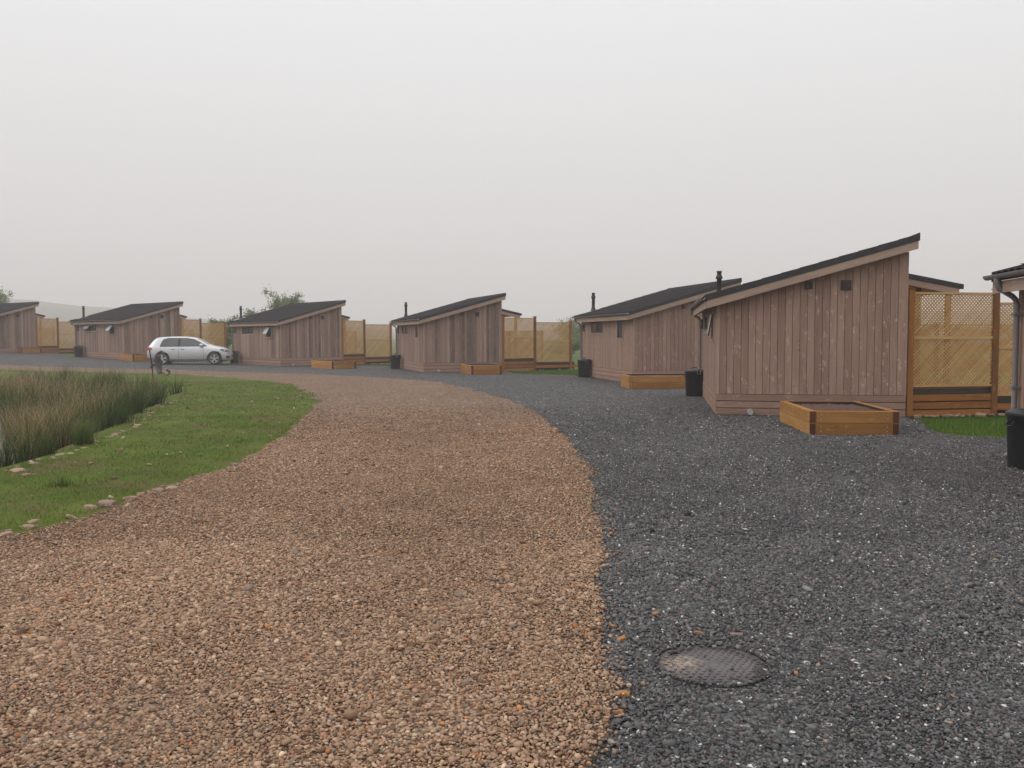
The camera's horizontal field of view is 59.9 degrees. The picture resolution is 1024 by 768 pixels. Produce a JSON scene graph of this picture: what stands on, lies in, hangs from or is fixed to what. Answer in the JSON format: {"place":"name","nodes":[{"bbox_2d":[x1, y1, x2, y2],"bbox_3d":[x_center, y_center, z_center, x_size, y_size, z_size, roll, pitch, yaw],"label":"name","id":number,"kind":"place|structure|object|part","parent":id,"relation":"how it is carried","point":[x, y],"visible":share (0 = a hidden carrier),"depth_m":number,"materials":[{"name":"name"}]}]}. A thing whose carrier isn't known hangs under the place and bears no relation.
{"place":"outdoors","nodes":[
{"label":"outdoors","id":0,"kind":"place"},
{"bbox_2d":[0,391,70,466],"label":"pond water","id":1,"kind":"structure","parent":0,"point":[11,437],"depth_m":16.18,"materials":[{"name":"black liquid"}]},
{"bbox_2d":[0,361,187,467],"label":"pond rushes","id":2,"kind":"object","parent":1,"relation":"in","point":[121,401],"visible":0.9,"depth_m":17.99,"materials":[{"name":"plant"}]},
{"bbox_2d":[0,369,322,533],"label":"grass verge","id":3,"kind":"object","parent":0,"point":[13,513],"depth_m":12.35,"materials":[{"name":"green plant"}]},
{"bbox_2d":[0,531,13,535],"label":"rock","id":4,"kind":"object","parent":3,"relation":"on","point":[5,533],"visible":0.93,"depth_m":6.91,"materials":[{"name":"beige stone"}]},
{"bbox_2d":[9,468,25,471],"bbox_3d":[-5.618,0.993,10.117,0.133,0.058,0.144,8,16,25],"label":"rock","id":5,"kind":"object","parent":3,"relation":"on","point":[17,469],"visible":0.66,"depth_m":10.09,"materials":[{"name":"beige stone"}]},
{"bbox_2d":[19,524,38,529],"bbox_3d":[-3.898,1.157,7.172,0.109,0.041,0.117,7,-3,14],"label":"rock","id":6,"kind":"object","parent":3,"relation":"on","point":[26,526],"visible":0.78,"depth_m":7.14,"materials":[{"name":"beige stone"}]},
{"bbox_2d":[27,519,39,523],"bbox_3d":[-3.948,1.149,7.322,0.056,0.061,0.097,10,7,9],"label":"rock","id":7,"kind":"object","parent":3,"relation":"on","point":[33,521],"visible":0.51,"depth_m":7.31,"materials":[{"name":"beige stone"}]},
{"bbox_2d":[34,473,86,487],"bbox_3d":[-4.617,0.965,9.085,0.560,0.175,0.396,0,3,0],"label":"rush tussock","id":8,"kind":"object","parent":3,"relation":"on","point":[62,482],"visible":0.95,"depth_m":9.06,"materials":[{"name":"green plant"}]},
{"bbox_2d":[65,514,76,518],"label":"rock","id":9,"kind":"object","parent":3,"relation":"on","point":[68,515],"visible":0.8,"depth_m":7.54,"materials":[{"name":"beige stone"}]},
{"bbox_2d":[61,414,111,445],"bbox_3d":[-6.064,0.632,12.679,1.026,0.460,0.864,0,3,0],"label":"rush tussock","id":10,"kind":"object","parent":3,"relation":"on","point":[84,434],"visible":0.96,"depth_m":12.62,"materials":[{"name":"green plant"}]},
{"bbox_2d":[83,504,96,509],"bbox_3d":[-3.778,1.113,7.971,0.117,0.058,0.074,5,-2,14],"label":"rock","id":11,"kind":"object","parent":3,"relation":"on","point":[86,506],"visible":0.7,"depth_m":7.94,"materials":[{"name":"beige stone"}]},
{"bbox_2d":[96,499,116,507],"bbox_3d":[-3.698,1.105,8.121,0.132,0.084,0.165,3,0,1],"label":"rock","id":12,"kind":"object","parent":3,"relation":"on","point":[106,502],"visible":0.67,"depth_m":8.06,"materials":[{"name":"grey stone"}]},
{"bbox_2d":[122,496,137,500],"bbox_3d":[-3.618,1.089,8.420,0.136,0.053,0.101,-7,-8,-30],"label":"rock","id":13,"kind":"object","parent":3,"relation":"on","point":[127,498],"visible":0.72,"depth_m":8.38,"materials":[{"name":"beige stone"}]},
{"bbox_2d":[149,349,170,379],"bbox_3d":[-11.767,-0.543,29.724,0.698,1.234,0.445,3,4,45],"label":"satellite dish","id":14,"kind":"object","parent":3,"relation":"on","point":[158,362],"visible":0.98,"depth_m":29.79,"materials":[{"name":"black metal"}]},
{"bbox_2d":[29,393,312,498],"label":"scattered stones","id":15,"kind":"object","parent":3,"relation":"on","point":[90,463],"visible":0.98,"depth_m":11.81,"materials":[{"name":"beige stone"}]},
{"bbox_2d":[0,365,645,767],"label":"gravel road","id":16,"kind":"structure","parent":0,"point":[358,393],"depth_m":5.10,"materials":[{"name":"brown gravel"}]},
{"bbox_2d":[154,488,164,492],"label":"rock","id":17,"kind":"object","parent":16,"relation":"on","point":[157,490],"visible":0.65,"depth_m":8.79,"materials":[{"name":"beige stone"}]},
{"bbox_2d":[166,485,177,489],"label":"rock","id":18,"kind":"object","parent":16,"relation":"on","point":[171,487],"visible":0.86,"depth_m":8.99,"materials":[{"name":"beige stone"}]},
{"bbox_2d":[2,299,1013,339],"bbox_3d":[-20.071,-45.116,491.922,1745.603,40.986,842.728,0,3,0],"label":"hills","id":19,"kind":"structure","parent":0,"point":[63,312],"depth_m":559.78,"materials":[{"name":"grey"}]},
{"bbox_2d":[0,353,1023,767],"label":"slate yard","id":20,"kind":"structure","parent":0,"point":[562,393],"depth_m":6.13,"materials":[{"name":"grey gravel"}]},
{"bbox_2d":[0,302,44,352],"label":"cabin","id":21,"kind":"object","parent":20,"relation":"on","point":[17,325],"visible":0.98,"depth_m":57.24,"materials":[{"name":"brown wood"}]},
{"bbox_2d":[18,347,41,352],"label":"planter","id":22,"kind":"object","parent":20,"relation":"on","point":[29,349],"visible":0.74,"depth_m":57.40,"materials":[{"name":"wood"}]},
{"bbox_2d":[73,345,83,356],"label":"dustbin","id":23,"kind":"object","parent":20,"relation":"on","point":[78,350],"visible":1,"depth_m":53.98,"materials":[{"name":"black plastic"}]},
{"bbox_2d":[68,301,186,358],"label":"cabin","id":24,"kind":"object","parent":20,"relation":"on","point":[140,328],"visible":0.96,"depth_m":52.81,"materials":[{"name":"brown wood"}]},
{"bbox_2d":[83,324,96,331],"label":"window","id":25,"kind":"structure","parent":24,"relation":"in","point":[88,328],"depth_m":53.72,"materials":[{"name":"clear glass"}]},
{"bbox_2d":[105,324,114,334],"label":"window","id":26,"kind":"structure","parent":24,"relation":"in","point":[111,328],"depth_m":51.93,"materials":[{"name":"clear glass"}]},
{"bbox_2d":[119,354,153,361],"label":"planter","id":27,"kind":"object","parent":20,"relation":"on","point":[134,357],"visible":0.87,"depth_m":49.52,"materials":[{"name":"wood"}]},
{"bbox_2d":[147,336,233,364],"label":"parked car","id":28,"kind":"object","parent":20,"relation":"on","point":[180,349],"visible":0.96,"depth_m":46.09,"materials":[{"name":"silver metal"}]},
{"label":"side window","id":29,"kind":"part","parent":28,"relation":"part of","materials":[{"name":"grey glass"}]},
{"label":"side window","id":30,"kind":"part","parent":28,"relation":"part of","materials":[{"name":"grey glass"}]},
{"bbox_2d":[230,350,238,363],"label":"dustbin","id":31,"kind":"object","parent":20,"relation":"on","point":[235,359],"visible":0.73,"depth_m":48.81,"materials":[{"name":"black plastic"}]},
{"bbox_2d":[225,300,349,365],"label":"cabin","id":32,"kind":"object","parent":20,"relation":"on","point":[298,334],"visible":0.99,"depth_m":46.78,"materials":[{"name":"brown wood"}]},
{"bbox_2d":[241,326,253,334],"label":"window","id":33,"kind":"structure","parent":32,"relation":"in","point":[244,330],"depth_m":48.33,"materials":[{"name":"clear glass"}]},
{"bbox_2d":[262,326,271,337],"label":"window","id":34,"kind":"structure","parent":32,"relation":"in","point":[268,330],"depth_m":46.18,"materials":[{"name":"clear glass"}]},
{"bbox_2d":[311,360,355,368],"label":"planter","id":35,"kind":"object","parent":20,"relation":"on","point":[336,364],"visible":1,"depth_m":42.59,"materials":[{"name":"wood"}]},
{"bbox_2d":[344,354,389,363],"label":"deck","id":36,"kind":"structure","parent":20,"relation":"on","point":[358,358],"depth_m":49.27,"materials":[{"name":"brown wood"}]},
{"bbox_2d":[346,331,356,351],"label":"terrace screen","id":37,"kind":"object","parent":36,"relation":"on","point":[349,340],"visible":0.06,"depth_m":53.52,"materials":[{"name":"beige wood"}]},
{"bbox_2d":[342,319,391,363],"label":"lattice screen","id":38,"kind":"object","parent":36,"relation":"on","point":[367,337],"visible":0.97,"depth_m":49.26,"materials":[{"name":"beige wood"}]},
{"bbox_2d":[390,353,400,368],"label":"dustbin","id":39,"kind":"object","parent":20,"relation":"on","point":[395,358],"visible":1,"depth_m":42.45,"materials":[{"name":"black plastic"}]},
{"bbox_2d":[389,293,521,371],"bbox_3d":[-2.474,-2.420,41.748,5.440,3.441,6.647,-1,3,-18],"label":"cabin","id":40,"kind":"object","parent":20,"relation":"on","point":[452,337],"visible":0.99,"depth_m":38.84,"materials":[{"name":"brown wood"}]},
{"bbox_2d":[402,325,408,334],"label":"window","id":41,"kind":"structure","parent":40,"relation":"in","point":[405,329],"depth_m":41.90,"materials":[{"name":"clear glass"}]},
{"bbox_2d":[415,325,418,338],"bbox_3d":[-4.190,-2.305,39.398,0.075,0.630,0.700,-1,3,-18],"label":"window","id":42,"kind":"structure","parent":40,"relation":"in","point":[416,326],"depth_m":39.40,"materials":[{"name":"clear glass"}]},
{"bbox_2d":[461,364,501,374],"bbox_3d":[-1.283,-0.619,36.837,1.286,0.387,2.206,-1,3,-14],"label":"planter","id":43,"kind":"object","parent":20,"relation":"on","point":[482,369],"visible":1,"depth_m":35.83,"materials":[{"name":"wood"}]},
{"bbox_2d":[577,358,590,376],"bbox_3d":[2.719,-0.627,33.515,0.530,0.736,0.530,2,4,32],"label":"dustbin","id":44,"kind":"object","parent":20,"relation":"on","point":[584,365],"visible":1,"depth_m":33.31,"materials":[{"name":"black plastic"}]},
{"bbox_2d":[612,709,622,714],"bbox_3d":[0.433,1.348,3.658,0.046,0.017,0.030,-5,-5,14],"label":"stone","id":45,"kind":"object","parent":20,"relation":"on","point":[619,711],"visible":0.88,"depth_m":3.65,"materials":[{"name":"brown stone"}]},
{"bbox_2d":[616,636,625,640],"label":"stone","id":46,"kind":"object","parent":20,"relation":"on","point":[621,638],"visible":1,"depth_m":4.53,"materials":[{"name":"brown stone"}]},
{"bbox_2d":[613,690,629,697],"bbox_3d":[0.472,1.338,3.837,0.072,0.023,0.044,-3,-4,12],"label":"stone","id":47,"kind":"object","parent":20,"relation":"on","point":[625,692],"visible":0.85,"depth_m":3.82,"materials":[{"name":"brown stone"}]},
{"bbox_2d":[621,374,685,388],"bbox_3d":[4.482,-0.088,26.760,2.206,0.388,1.356,0,3,-3],"label":"planter","id":48,"kind":"object","parent":20,"relation":"on","point":[652,381],"visible":0.76,"depth_m":26.09,"materials":[{"name":"wood"}]},
{"bbox_2d":[571,278,741,381],"bbox_3d":[5.655,-1.925,32.252,5.440,3.441,6.647,-1,3,-11],"label":"cabin","id":49,"kind":"object","parent":20,"relation":"on","point":[655,333],"visible":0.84,"depth_m":29.21,"materials":[{"name":"brown wood"}]},
{"bbox_2d":[590,322,603,333],"bbox_3d":[3.148,-2.051,32.748,0.075,0.450,1.600,-1,3,-11],"label":"window","id":50,"kind":"structure","parent":49,"relation":"in","point":[595,327],"depth_m":32.72,"materials":[{"name":"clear glass"}]},
{"bbox_2d":[616,321,623,339],"bbox_3d":[3.679,-1.820,30.109,0.075,0.630,0.700,-1,3,-11],"label":"window","id":51,"kind":"structure","parent":49,"relation":"in","point":[619,326],"depth_m":30.12,"materials":[{"name":"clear glass"}]},
{"bbox_2d":[683,367,702,395],"bbox_3d":[4.720,-0.064,22.980,0.530,0.736,0.530,2,4,29],"label":"dustbin","id":52,"kind":"object","parent":20,"relation":"on","point":[693,382],"visible":0.9,"depth_m":22.78,"materials":[{"name":"black plastic"}]},
{"bbox_2d":[655,643,770,687],"bbox_3d":[0.943,1.319,4.187,0.536,0.018,0.536,0,3,0],"label":"manhole cover","id":53,"kind":"object","parent":20,"relation":"on","point":[695,663],"visible":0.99,"depth_m":4.17,"materials":[{"name":"metal"}]},
{"bbox_2d":[730,632,742,636],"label":"stone","id":54,"kind":"object","parent":20,"relation":"on","point":[737,634],"visible":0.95,"depth_m":4.58,"materials":[{"name":"stone"}]},
{"bbox_2d":[689,233,963,416],"bbox_3d":[6.849,-1.268,19.997,5.440,3.441,6.647,0,3,9],"label":"cabin","id":55,"kind":"object","parent":20,"relation":"on","point":[835,329],"visible":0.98,"depth_m":17.09,"materials":[{"name":"brown wood"}]},
{"bbox_2d":[704,314,707,332],"bbox_3d":[4.683,-1.442,21.350,0.075,0.450,1.600,0,3,9],"label":"window","id":56,"kind":"structure","parent":55,"relation":"in","point":[705,316],"depth_m":21.34,"materials":[{"name":"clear glass"}]},
{"bbox_2d":[706,311,713,341],"bbox_3d":[4.190,-1.208,18.704,0.177,0.630,0.700,0,3,9],"label":"window","id":57,"kind":"structure","parent":55,"relation":"in","point":[711,321],"depth_m":18.48,"materials":[{"name":"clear glass"}]},
{"bbox_2d":[780,401,899,435],"bbox_3d":[5.414,0.548,14.913,1.366,0.384,2.206,0,3,5],"label":"planter","id":58,"kind":"object","parent":20,"relation":"on","point":[835,417],"visible":1,"depth_m":13.87,"materials":[{"name":"wood"}]},
{"bbox_2d":[982,263,1023,458],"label":"cabin","id":59,"kind":"object","parent":20,"relation":"on","point":[1005,287],"visible":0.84,"depth_m":10.88,"materials":[{"name":"brown wood"}]},
{"bbox_2d":[1004,405,1023,469],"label":"dustbin","id":60,"kind":"object","parent":20,"relation":"on","point":[1015,437],"visible":1,"depth_m":10.27,"materials":[{"name":"black plastic"}]},
{"bbox_2d":[0,0,1023,330],"label":"sky","id":61,"kind":"structure","parent":0,"point":[375,156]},
{"bbox_2d":[51,338,1009,436],"bbox_3d":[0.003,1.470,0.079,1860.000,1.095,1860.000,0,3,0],"label":"ground","id":62,"kind":"structure","parent":0,"point":[575,356],"depth_m":52.52,"materials":[{"name":"green plant"}]},
{"bbox_2d":[0,286,13,302],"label":"tree","id":63,"kind":"object","parent":62,"relation":"on","point":[4,297],"visible":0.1,"depth_m":89.47,"materials":[{"name":"green plant"}]},
{"bbox_2d":[38,346,73,353],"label":"deck","id":64,"kind":"structure","parent":62,"relation":"on","point":[50,349],"depth_m":59.76,"materials":[{"name":"brown wood"}]},
{"bbox_2d":[38,328,54,344],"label":"terrace screen","id":65,"kind":"object","parent":64,"relation":"on","point":[46,336],"visible":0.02,"depth_m":63.64,"materials":[{"name":"beige wood"}]},
{"bbox_2d":[36,317,74,352],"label":"lattice screen","id":66,"kind":"object","parent":64,"relation":"on","point":[63,336],"visible":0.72,"depth_m":59.84,"materials":[{"name":"beige wood"}]},
{"bbox_2d":[206,318,231,347],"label":"bush","id":67,"kind":"object","parent":62,"relation":"on","point":[228,336],"visible":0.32,"depth_m":61.12,"materials":[{"name":"green plant"}]},
{"bbox_2d":[208,315,237,348],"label":"tree","id":68,"kind":"object","parent":62,"relation":"on","point":[212,321],"visible":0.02,"depth_m":65.39,"materials":[{"name":"green plant"}]},
{"bbox_2d":[229,304,265,320],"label":"tree","id":69,"kind":"object","parent":62,"relation":"on","point":[250,312],"visible":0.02,"depth_m":69.21,"materials":[{"name":"green plant"}]},
{"bbox_2d":[261,287,306,308],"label":"tree","id":70,"kind":"object","parent":62,"relation":"on","point":[277,302],"visible":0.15,"depth_m":75.37,"materials":[{"name":"green plant"}]},
{"bbox_2d":[504,357,577,370],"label":"deck","id":71,"kind":"structure","parent":62,"relation":"on","point":[513,364],"depth_m":40.44,"materials":[{"name":"brown wood"}]},
{"bbox_2d":[505,330,542,357],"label":"terrace screen","id":72,"kind":"object","parent":71,"relation":"on","point":[524,343],"visible":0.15,"depth_m":44.85,"materials":[{"name":"beige wood"}]},
{"bbox_2d":[502,316,572,370],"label":"lattice screen","id":73,"kind":"object","parent":71,"relation":"on","point":[534,341],"visible":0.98,"depth_m":40.53,"materials":[{"name":"beige wood"}]},
{"bbox_2d":[544,342,577,356],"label":"bush","id":74,"kind":"object","parent":62,"relation":"on","point":[561,350],"visible":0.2,"depth_m":59.52,"materials":[{"name":"green plant"}]},
{"bbox_2d":[551,332,579,354],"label":"bush","id":75,"kind":"object","parent":62,"relation":"on","point":[575,343],"visible":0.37,"depth_m":65.19,"materials":[{"name":"green plant"}]},
{"bbox_2d":[555,315,581,353],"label":"bush","id":76,"kind":"object","parent":62,"relation":"on","point":[575,329],"visible":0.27,"depth_m":79.24,"materials":[{"name":"green plant"}]},
{"bbox_2d":[360,363,1006,436],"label":"lawn grass","id":77,"kind":"structure","parent":62,"relation":"on","point":[954,425],"depth_m":15.88,"materials":[{"name":"green plant"}]},
{"bbox_2d":[913,381,1010,415],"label":"deck","id":78,"kind":"structure","parent":62,"relation":"on","point":[961,400],"depth_m":17.21,"materials":[{"name":"brown wood"}]},
{"bbox_2d":[905,288,1013,416],"bbox_3d":[9.403,-0.617,17.193,3.799,2.452,0.396,0,3,-3],"label":"lattice screen","id":79,"kind":"object","parent":78,"relation":"on","point":[995,346],"visible":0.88,"depth_m":17.14,"materials":[{"name":"beige wood"}]},
{"bbox_2d":[919,323,1012,383],"bbox_3d":[10.234,-0.543,21.489,3.590,1.840,0.090,0,3,9],"label":"terrace screen","id":80,"kind":"object","parent":78,"relation":"on","point":[965,350],"visible":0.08,"depth_m":21.36,"materials":[{"name":"beige wood"}]},
{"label":"deck","id":81,"kind":"object","parent":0,"visible":0},
{"bbox_2d":[180,318,225,347],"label":"lattice screen","id":82,"kind":"object","parent":81,"relation":"on","point":[203,330],"visible":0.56,"depth_m":55.99,"materials":[{"name":"beige wood"}]}
]}

